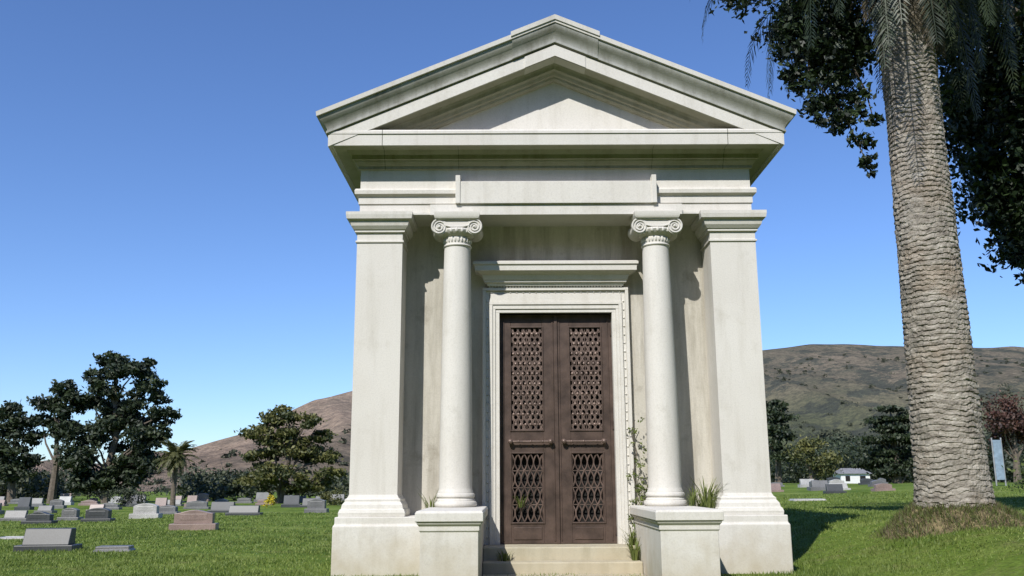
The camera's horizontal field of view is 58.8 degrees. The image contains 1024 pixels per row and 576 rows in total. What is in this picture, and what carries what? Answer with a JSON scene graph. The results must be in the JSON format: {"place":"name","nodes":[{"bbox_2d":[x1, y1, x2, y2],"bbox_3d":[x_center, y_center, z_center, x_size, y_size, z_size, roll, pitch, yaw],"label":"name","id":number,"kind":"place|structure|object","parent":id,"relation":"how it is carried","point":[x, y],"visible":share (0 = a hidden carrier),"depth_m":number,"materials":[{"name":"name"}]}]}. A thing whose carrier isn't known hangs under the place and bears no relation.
{"place":"outdoors","nodes":[
{"label":"outdoors","id":0,"kind":"place"},
{"bbox_2d":[0,482,1023,575],"bbox_3d":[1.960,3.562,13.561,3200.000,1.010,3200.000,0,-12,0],"label":"lawn ground","id":1,"kind":"structure","parent":0,"point":[1012,565],"depth_m":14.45,"materials":[{"name":"green plant"}]},
{"bbox_2d":[0,503,4,513],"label":"headstone","id":2,"kind":"object","parent":1,"relation":"on","point":[2,511],"visible":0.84,"depth_m":36.43,"materials":[{"name":"grey stone"}]},
{"bbox_2d":[0,500,8,505],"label":"headstone","id":3,"kind":"object","parent":1,"relation":"on","point":[3,502],"visible":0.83,"depth_m":52.76,"materials":[{"name":"pink stone"}]},
{"bbox_2d":[0,536,23,538],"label":"flat grave marker","id":4,"kind":"object","parent":1,"relation":"on","point":[11,537],"visible":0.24,"depth_m":19.54,"materials":[{"name":"stone"}]},
{"bbox_2d":[8,499,18,503],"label":"headstone","id":5,"kind":"object","parent":1,"relation":"on","point":[14,501],"visible":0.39,"depth_m":57.70,"materials":[{"name":"grey stone"}]},
{"bbox_2d":[0,510,27,520],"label":"headstone","id":6,"kind":"object","parent":1,"relation":"on","point":[15,515],"visible":0.8,"depth_m":29.98,"materials":[{"name":"grey stone"}]},
{"bbox_2d":[0,400,46,503],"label":"tree","id":7,"kind":"object","parent":1,"relation":"on","point":[14,425],"visible":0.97,"depth_m":59.56,"materials":[{"name":"green plant"}]},
{"bbox_2d":[14,497,33,509],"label":"headstone","id":8,"kind":"object","parent":1,"relation":"on","point":[24,503],"visible":0.84,"depth_m":43.55,"materials":[{"name":"stone"}]},
{"bbox_2d":[32,498,45,506],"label":"headstone","id":9,"kind":"object","parent":1,"relation":"on","point":[37,502],"visible":0.5,"depth_m":49.21,"materials":[{"name":"grey stone"}]},
{"bbox_2d":[21,511,57,524],"bbox_3d":[-13.981,6.856,26.917,0.900,0.460,0.410,0,-12,0],"label":"headstone","id":10,"kind":"object","parent":1,"relation":"on","point":[40,517],"visible":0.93,"depth_m":26.80,"materials":[{"name":"stone"}]},
{"bbox_2d":[34,505,56,512],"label":"headstone","id":11,"kind":"object","parent":1,"relation":"on","point":[47,508],"visible":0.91,"depth_m":37.33,"materials":[{"name":"grey stone"}]},
{"bbox_2d":[13,528,81,551],"bbox_3d":[-8.197,4.500,16.088,1.000,0.480,0.460,0,-12,-4],"label":"headstone","id":12,"kind":"object","parent":1,"relation":"on","point":[36,539],"visible":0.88,"depth_m":15.99,"materials":[{"name":"stone"}]},
{"bbox_2d":[20,379,87,503],"bbox_3d":[-29.782,10.037,59.233,4.342,8.215,2.824,0,-12,0],"label":"tree","id":13,"kind":"object","parent":1,"relation":"on","point":[55,406],"visible":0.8,"depth_m":59.15,"materials":[{"name":"green plant"}]},
{"bbox_2d":[50,499,66,508],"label":"headstone","id":14,"kind":"object","parent":1,"relation":"on","point":[58,503],"visible":0.78,"depth_m":45.38,"materials":[{"name":"grey stone"}]},
{"bbox_2d":[59,496,73,504],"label":"headstone","id":15,"kind":"object","parent":1,"relation":"on","point":[67,500],"visible":0.71,"depth_m":52.85,"materials":[{"name":"stone"}]},
{"bbox_2d":[60,493,73,501],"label":"headstone","id":16,"kind":"object","parent":1,"relation":"on","point":[65,494],"visible":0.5,"depth_m":60.97,"materials":[{"name":"grey stone"}]},
{"bbox_2d":[57,508,83,520],"bbox_3d":[-14.591,7.520,30.046,0.700,0.500,0.410,0,-12,0],"label":"headstone","id":17,"kind":"object","parent":1,"relation":"on","point":[70,513],"visible":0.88,"depth_m":29.93,"materials":[{"name":"grey stone"}]},
{"bbox_2d":[78,500,99,505],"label":"headstone","id":18,"kind":"object","parent":1,"relation":"on","point":[87,503],"visible":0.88,"depth_m":51.07,"materials":[{"name":"pink stone"}]},
{"bbox_2d":[89,504,105,508],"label":"headstone","id":19,"kind":"object","parent":1,"relation":"on","point":[97,506],"visible":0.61,"depth_m":38.21,"materials":[{"name":"pink stone"}]},
{"bbox_2d":[80,508,115,521],"bbox_3d":[-12.785,7.061,28.104,0.900,0.520,0.440,0,-12,-3],"label":"headstone","id":20,"kind":"object","parent":1,"relation":"on","point":[98,514],"visible":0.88,"depth_m":27.98,"materials":[{"name":"stone"}]},
{"bbox_2d":[42,350,182,502],"bbox_3d":[-25.856,9.075,59.220,8.748,10.119,5.188,0,-12,0],"label":"tree","id":21,"kind":"object","parent":1,"relation":"on","point":[133,465],"visible":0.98,"depth_m":58.75,"materials":[{"name":"green plant"}]},
{"bbox_2d":[103,503,121,509],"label":"headstone","id":22,"kind":"object","parent":1,"relation":"on","point":[112,506],"visible":0.5,"depth_m":42.27,"materials":[{"name":"grey stone"}]},
{"bbox_2d":[93,545,135,551],"bbox_3d":[-6.895,4.571,15.770,0.610,0.190,0.420,2,-12,-9],"label":"flat grave marker","id":23,"kind":"object","parent":1,"relation":"on","point":[124,548],"visible":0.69,"depth_m":15.63,"materials":[{"name":"grey stone"}]},
{"bbox_2d":[108,496,122,502],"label":"headstone","id":24,"kind":"object","parent":1,"relation":"on","point":[115,498],"visible":0.4,"depth_m":57.20,"materials":[{"name":"stone"}]},
{"bbox_2d":[103,486,149,505],"bbox_3d":[-20.654,11.161,48.570,1.821,1.300,2.356,-8,-14,32],"label":"bush","id":25,"kind":"object","parent":1,"relation":"on","point":[129,493],"visible":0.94,"depth_m":48.64,"materials":[{"name":"green plant"}]},
{"bbox_2d":[120,496,138,506],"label":"headstone","id":26,"kind":"object","parent":1,"relation":"on","point":[134,502],"visible":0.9,"depth_m":48.62,"materials":[{"name":"stone"}]},
{"bbox_2d":[129,503,162,518],"bbox_3d":[-12.494,7.660,31.045,1.000,0.600,0.410,0,-12,0],"label":"headstone","id":27,"kind":"object","parent":1,"relation":"on","point":[146,510],"visible":0.88,"depth_m":30.93,"materials":[{"name":"stone"}]},
{"bbox_2d":[155,498,167,505],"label":"headstone","id":28,"kind":"object","parent":1,"relation":"on","point":[161,501],"visible":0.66,"depth_m":42.99,"materials":[{"name":"pink stone"}]},
{"bbox_2d":[159,505,180,513],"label":"headstone","id":29,"kind":"object","parent":1,"relation":"on","point":[169,509],"visible":0.69,"depth_m":35.90,"materials":[{"name":"grey stone"}]},
{"bbox_2d":[0,462,349,500],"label":"distant tree mass","id":30,"kind":"object","parent":1,"relation":"on","point":[218,485],"visible":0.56,"depth_m":65.36,"materials":[{"name":"green plant"}]},
{"bbox_2d":[153,437,197,505],"bbox_3d":[-18.128,9.904,48.883,2.192,3.785,2.083,-6,-13,24],"label":"palm tree","id":31,"kind":"object","parent":1,"relation":"on","point":[175,455],"visible":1,"depth_m":48.76,"materials":[{"name":"green plant"}]},
{"bbox_2d":[167,500,183,505],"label":"headstone","id":32,"kind":"object","parent":1,"relation":"on","point":[178,502],"visible":0.38,"depth_m":50.48,"materials":[{"name":"stone"}]},
{"bbox_2d":[176,496,184,502],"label":"headstone","id":33,"kind":"object","parent":1,"relation":"on","point":[179,497],"visible":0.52,"depth_m":57.97,"materials":[{"name":"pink stone"}]},
{"bbox_2d":[184,495,197,506],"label":"headstone","id":34,"kind":"object","parent":1,"relation":"on","point":[192,498],"visible":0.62,"depth_m":48.73,"materials":[{"name":"pink stone"}]},
{"bbox_2d":[168,510,218,529],"bbox_3d":[-8.120,5.976,23.238,1.150,0.600,0.460,1,-12,-7],"label":"headstone","id":35,"kind":"object","parent":1,"relation":"on","point":[195,520],"visible":0.9,"depth_m":23.09,"materials":[{"name":"pink stone"}]},
{"bbox_2d":[183,501,210,508],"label":"headstone","id":36,"kind":"object","parent":1,"relation":"on","point":[197,505],"visible":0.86,"depth_m":42.95,"materials":[{"name":"grey stone"}]},
{"bbox_2d":[197,493,210,501],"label":"headstone","id":37,"kind":"object","parent":1,"relation":"on","point":[203,496],"visible":0.74,"depth_m":61.62,"materials":[{"name":"grey stone"}]},
{"bbox_2d":[207,502,234,512],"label":"headstone","id":38,"kind":"object","parent":1,"relation":"on","point":[219,507],"visible":0.63,"depth_m":38.24,"materials":[{"name":"stone"}]},
{"bbox_2d":[215,499,228,501],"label":"headstone","id":39,"kind":"object","parent":1,"relation":"on","point":[221,500],"visible":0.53,"depth_m":51.14,"materials":[{"name":"grey stone"}]},
{"bbox_2d":[225,505,262,515],"bbox_3d":[-10.003,8.364,33.970,1.300,0.460,0.440,0,-12,0],"label":"headstone","id":40,"kind":"object","parent":1,"relation":"on","point":[244,510],"visible":0.88,"depth_m":33.88,"materials":[{"name":"stone"}]},
{"bbox_2d":[235,498,253,502],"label":"headstone","id":41,"kind":"object","parent":1,"relation":"on","point":[244,500],"visible":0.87,"depth_m":56.71,"materials":[{"name":"grey stone"}]},
{"bbox_2d":[254,492,269,501],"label":"headstone","id":42,"kind":"object","parent":1,"relation":"on","point":[261,495],"visible":0.63,"depth_m":59.68,"materials":[{"name":"grey stone"}]},
{"bbox_2d":[255,499,272,504],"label":"headstone","id":43,"kind":"object","parent":1,"relation":"on","point":[260,502],"visible":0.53,"depth_m":50.34,"materials":[{"name":"pink stone"}]},
{"bbox_2d":[261,493,275,507],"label":"yellow flower bush","id":44,"kind":"object","parent":1,"relation":"on","point":[269,499],"visible":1,"depth_m":45.64,"materials":[{"name":"yellow plant"}]},
{"bbox_2d":[232,404,346,503],"bbox_3d":[-13.537,10.197,55.405,6.782,6.255,5.012,4,-13,-17],"label":"tree","id":45,"kind":"object","parent":1,"relation":"on","point":[296,451],"visible":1,"depth_m":54.74,"materials":[{"name":"green plant"}]},
{"bbox_2d":[281,495,301,507],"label":"headstone","id":46,"kind":"object","parent":1,"relation":"on","point":[291,500],"visible":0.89,"depth_m":45.60,"materials":[{"name":"stone"}]},
{"bbox_2d":[300,498,314,506],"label":"headstone","id":47,"kind":"object","parent":1,"relation":"on","point":[304,502],"visible":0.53,"depth_m":45.43,"materials":[{"name":"stone"}]},
{"bbox_2d":[304,498,328,512],"bbox_3d":[-7.818,8.761,36.401,0.908,0.662,0.410,-1,-12,3],"label":"headstone","id":48,"kind":"object","parent":1,"relation":"on","point":[316,505],"visible":0.87,"depth_m":36.28,"materials":[{"name":"grey stone"}]},
{"bbox_2d":[319,487,345,505],"bbox_3d":[-9.675,11.277,48.924,1.794,1.198,1.396,-3,-12,11],"label":"bush","id":49,"kind":"object","parent":1,"relation":"on","point":[325,495],"visible":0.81,"depth_m":48.61,"materials":[{"name":"green plant"}]},
{"bbox_2d":[330,494,344,500],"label":"headstone","id":50,"kind":"object","parent":1,"relation":"on","point":[343,496],"visible":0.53,"depth_m":61.91,"materials":[{"name":"grey stone"}]},
{"bbox_2d":[316,14,796,575],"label":"mausoleum","id":51,"kind":"structure","parent":1,"relation":"on","point":[554,222],"depth_m":12.41,"materials":[{"name":"stone"}]},
{"bbox_2d":[414,488,437,507],"bbox_3d":[-1.058,2.723,11.608,0.403,0.381,0.342,0,-12,0],"label":"weed tuft","id":52,"kind":"object","parent":51,"relation":"on","point":[426,504],"visible":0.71,"depth_m":11.57,"materials":[{"name":"green plant"}]},
{"bbox_2d":[497,551,511,560],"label":"weed tuft","id":53,"kind":"object","parent":51,"relation":"on","point":[504,556],"visible":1,"depth_m":11.46,"materials":[{"name":"green plant"}]},
{"bbox_2d":[513,493,530,507],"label":"weed tuft","id":54,"kind":"object","parent":51,"relation":"on","point":[520,504],"visible":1,"depth_m":12.21,"materials":[{"name":"green plant"}]},
{"bbox_2d":[500,314,616,543],"bbox_3d":[0.617,1.905,12.529,1.570,3.120,0.245,0,-12,0],"label":"bronze double door","id":55,"kind":"structure","parent":51,"relation":"in","point":[557,414],"depth_m":12.51,"materials":[{"name":"brown metal"}]},
{"bbox_2d":[619,525,636,544],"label":"weed tuft","id":56,"kind":"object","parent":51,"relation":"on","point":[632,540],"visible":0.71,"depth_m":11.86,"materials":[{"name":"green plant"}]},
{"bbox_2d":[621,536,640,560],"bbox_3d":[1.565,3.286,11.510,0.371,0.312,0.408,0,-12,0],"label":"weed tuft","id":57,"kind":"object","parent":51,"relation":"on","point":[634,550],"visible":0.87,"depth_m":11.46,"materials":[{"name":"green plant"}]},
{"bbox_2d":[626,417,647,533],"bbox_3d":[1.685,2.570,12.118,0.337,1.689,0.227,0,-12,0],"label":"climbing weed","id":58,"kind":"object","parent":51,"relation":"attached to","point":[638,485],"visible":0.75,"depth_m":12.12,"materials":[{"name":"green plant"}]},
{"bbox_2d":[679,486,701,505],"bbox_3d":[2.290,2.630,11.552,0.332,0.286,0.293,10,-16,-41],"label":"weed tuft","id":59,"kind":"object","parent":51,"relation":"on","point":[692,499],"visible":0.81,"depth_m":11.51,"materials":[{"name":"green plant"}]},
{"bbox_2d":[686,475,726,507],"bbox_3d":[2.495,2.702,11.851,0.708,0.508,0.649,0,-12,0],"label":"weed tuft","id":60,"kind":"object","parent":51,"relation":"on","point":[706,501],"visible":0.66,"depth_m":11.74,"materials":[{"name":"green plant"}]},
{"bbox_2d":[771,483,783,491],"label":"headstone","id":61,"kind":"object","parent":1,"relation":"on","point":[775,487],"visible":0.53,"depth_m":44.01,"materials":[{"name":"pink stone"}]},
{"bbox_2d":[766,399,799,482],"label":"cypress tree","id":62,"kind":"object","parent":1,"relation":"on","point":[775,413],"visible":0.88,"depth_m":68.46,"materials":[{"name":"green plant"}]},
{"bbox_2d":[798,479,813,487],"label":"headstone","id":63,"kind":"object","parent":1,"relation":"on","point":[804,482],"visible":0.64,"depth_m":53.15,"materials":[{"name":"stone"}]},
{"bbox_2d":[790,499,825,500],"bbox_3d":[9.510,6.862,29.241,1.060,0.160,0.560,0,-12,0],"label":"flat grave marker","id":64,"kind":"object","parent":1,"relation":"on","point":[807,499],"visible":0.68,"depth_m":29.01,"materials":[{"name":"stone"}]},
{"bbox_2d":[780,435,852,479],"bbox_3d":[21.468,12.343,64.479,4.666,4.008,3.661,0,-12,0],"label":"bush","id":65,"kind":"object","parent":1,"relation":"on","point":[814,463],"visible":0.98,"depth_m":64.39,"materials":[{"name":"green plant"}]},
{"bbox_2d":[809,480,827,490],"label":"headstone","id":66,"kind":"object","parent":1,"relation":"on","point":[817,485],"visible":0.81,"depth_m":43.54,"materials":[{"name":"grey stone"}]},
{"bbox_2d":[826,477,839,480],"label":"headstone","id":67,"kind":"object","parent":1,"relation":"on","point":[829,478],"visible":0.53,"depth_m":61.72,"materials":[{"name":"stone"}]},
{"bbox_2d":[823,484,846,493],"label":"headstone","id":68,"kind":"object","parent":1,"relation":"on","point":[834,488],"visible":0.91,"depth_m":37.76,"materials":[{"name":"stone"}]},
{"bbox_2d":[828,479,843,482],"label":"headstone","id":69,"kind":"object","parent":1,"relation":"on","point":[836,481],"visible":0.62,"depth_m":48.99,"materials":[{"name":"stone"}]},
{"bbox_2d":[825,483,850,489],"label":"headstone","id":70,"kind":"object","parent":1,"relation":"on","point":[845,486],"visible":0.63,"depth_m":42.27,"materials":[{"name":"stone"}]},
{"bbox_2d":[833,474,869,483],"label":"walls","id":71,"kind":"structure","parent":1,"relation":"on","point":[854,478],"depth_m":81.36,"materials":[{"name":"white paint"}]},
{"bbox_2d":[834,468,872,473],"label":"roof","id":72,"kind":"structure","parent":71,"relation":"on","point":[852,471],"depth_m":81.72,"materials":[{"name":"grey"}]},
{"bbox_2d":[845,476,865,480],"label":"windows","id":73,"kind":"structure","parent":71,"relation":"attached to","point":[848,478],"depth_m":81.32,"materials":[{"name":"black glass"}]},
{"bbox_2d":[701,0,1023,542],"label":"palm tree","id":74,"kind":"object","parent":1,"relation":"on","point":[953,487],"visible":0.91,"depth_m":13.65,"materials":[{"name":"grey plant"}]},
{"bbox_2d":[858,478,872,484],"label":"headstone","id":75,"kind":"object","parent":1,"relation":"on","point":[864,481],"visible":0.72,"depth_m":57.12,"materials":[{"name":"stone"}]},
{"bbox_2d":[708,0,1023,285],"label":"broadleaf tree","id":76,"kind":"object","parent":1,"relation":"on","point":[996,188],"visible":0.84,"depth_m":17.38,"materials":[{"name":"green plant"}]},
{"bbox_2d":[868,480,885,486],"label":"headstone","id":77,"kind":"object","parent":1,"relation":"on","point":[872,483],"visible":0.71,"depth_m":47.71,"materials":[{"name":"grey stone"}]},
{"bbox_2d":[842,405,913,483],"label":"cedar tree","id":78,"kind":"object","parent":1,"relation":"on","point":[898,455],"visible":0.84,"depth_m":68.72,"materials":[{"name":"green plant"}]},
{"bbox_2d":[871,483,895,490],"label":"headstone","id":79,"kind":"object","parent":1,"relation":"on","point":[882,487],"visible":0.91,"depth_m":38.24,"materials":[{"name":"pink stone"}]},
{"bbox_2d":[769,430,1023,482],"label":"distant tree mass","id":80,"kind":"object","parent":1,"relation":"on","point":[795,472],"visible":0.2,"depth_m":90.21,"materials":[{"name":"green plant"}]},
{"bbox_2d":[991,438,1006,485],"bbox_3d":[21.072,7.617,39.343,0.460,2.250,0.100,0,-12,0],"label":"blue sign post","id":81,"kind":"object","parent":1,"relation":"on","point":[998,459],"visible":0.87,"depth_m":39.33,"materials":[{"name":"metal"}]},
{"bbox_2d":[980,390,1023,482],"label":"plum tree","id":82,"kind":"object","parent":1,"relation":"on","point":[1009,423],"visible":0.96,"depth_m":64.19,"materials":[{"name":"red plant"}]},
{"bbox_2d":[1001,456,1023,493],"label":"yellow flower bush","id":83,"kind":"object","parent":1,"relation":"on","point":[1019,480],"visible":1,"depth_m":27.16,"materials":[{"name":"green plant"}]},
{"bbox_2d":[0,0,1023,463],"label":"sky","id":84,"kind":"structure","parent":0,"point":[173,191],"materials":[{"name":"blue"}]},
{"bbox_2d":[31,344,1023,491],"bbox_3d":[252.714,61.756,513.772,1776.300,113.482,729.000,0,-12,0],"label":"hill","id":85,"kind":"structure","parent":0,"point":[810,405],"depth_m":479.67,"materials":[{"name":"brown soil"}]},
{"bbox_2d":[116,353,1023,491],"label":"hillside shrubs","id":86,"kind":"object","parent":85,"relation":"on","point":[825,433],"visible":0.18,"depth_m":290.40,"materials":[{"name":"green plant"}]}
]}

